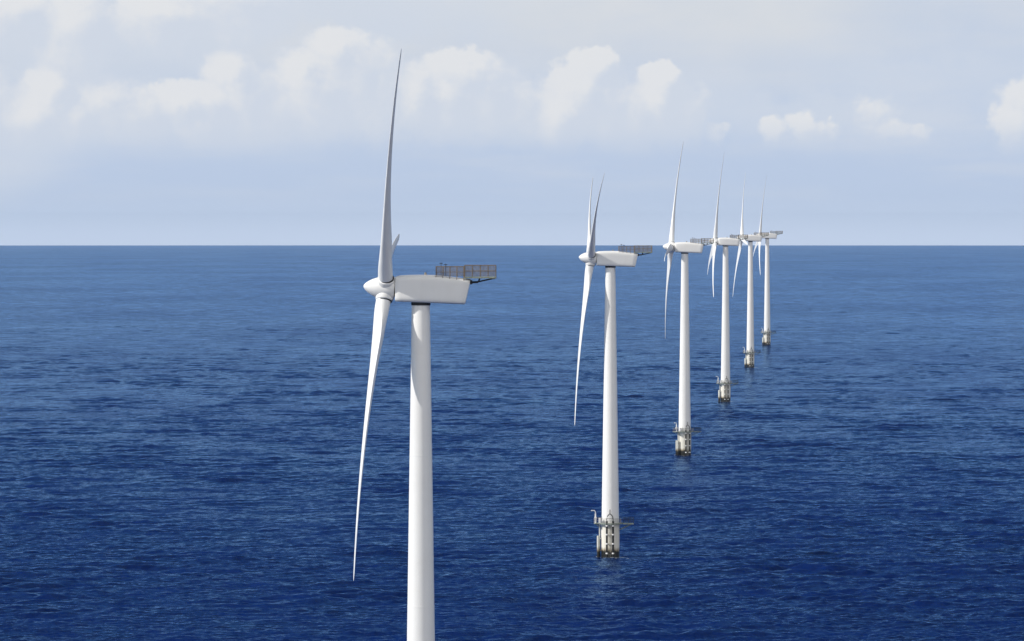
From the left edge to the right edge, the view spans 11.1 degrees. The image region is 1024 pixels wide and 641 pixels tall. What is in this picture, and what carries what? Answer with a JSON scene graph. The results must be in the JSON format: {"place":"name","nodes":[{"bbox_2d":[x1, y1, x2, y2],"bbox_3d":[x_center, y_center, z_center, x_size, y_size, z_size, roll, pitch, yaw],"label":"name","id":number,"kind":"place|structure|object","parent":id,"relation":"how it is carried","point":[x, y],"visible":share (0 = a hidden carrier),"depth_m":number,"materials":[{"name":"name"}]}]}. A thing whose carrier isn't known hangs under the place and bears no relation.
{"place":"outdoors","nodes":[
{"label":"outdoors","id":0,"kind":"place"},
{"bbox_2d":[0,245,1023,640],"bbox_3d":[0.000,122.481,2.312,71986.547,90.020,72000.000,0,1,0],"label":"sea","id":1,"kind":"structure","parent":0,"point":[180,439],"depth_m":1836.10,"materials":[{"name":"liquid"}]},
{"bbox_2d":[353,48,496,640],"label":"wind turbine","id":2,"kind":"object","parent":1,"relation":"in","point":[420,293],"visible":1,"depth_m":679.54,"materials":[{"name":"metal"}]},
{"bbox_2d":[575,173,651,557],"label":"wind turbine","id":3,"kind":"object","parent":1,"relation":"in","point":[610,261],"visible":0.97,"depth_m":1235.10,"materials":[{"name":"metal"}]},
{"bbox_2d":[663,145,713,455],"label":"wind turbine","id":4,"kind":"object","parent":1,"relation":"in","point":[686,429],"visible":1,"depth_m":1776.11,"materials":[{"name":"metal"}]},
{"bbox_2d":[707,157,747,401],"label":"wind turbine","id":5,"kind":"object","parent":1,"relation":"in","point":[724,383],"visible":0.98,"depth_m":2308.89,"materials":[{"name":"metal"}]},
{"bbox_2d":[733,173,768,366],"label":"wind turbine","id":6,"kind":"object","parent":1,"relation":"in","point":[749,358],"visible":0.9,"depth_m":2851.07,"materials":[{"name":"metal"}]},
{"bbox_2d":[753,176,782,344],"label":"wind turbine","id":7,"kind":"object","parent":1,"relation":"in","point":[766,333],"visible":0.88,"depth_m":3370.72,"materials":[{"name":"metal"}]},
{"bbox_2d":[0,0,1023,244],"label":"sky","id":8,"kind":"structure","parent":0,"point":[123,122],"materials":[{"name":"blue"}]}
]}

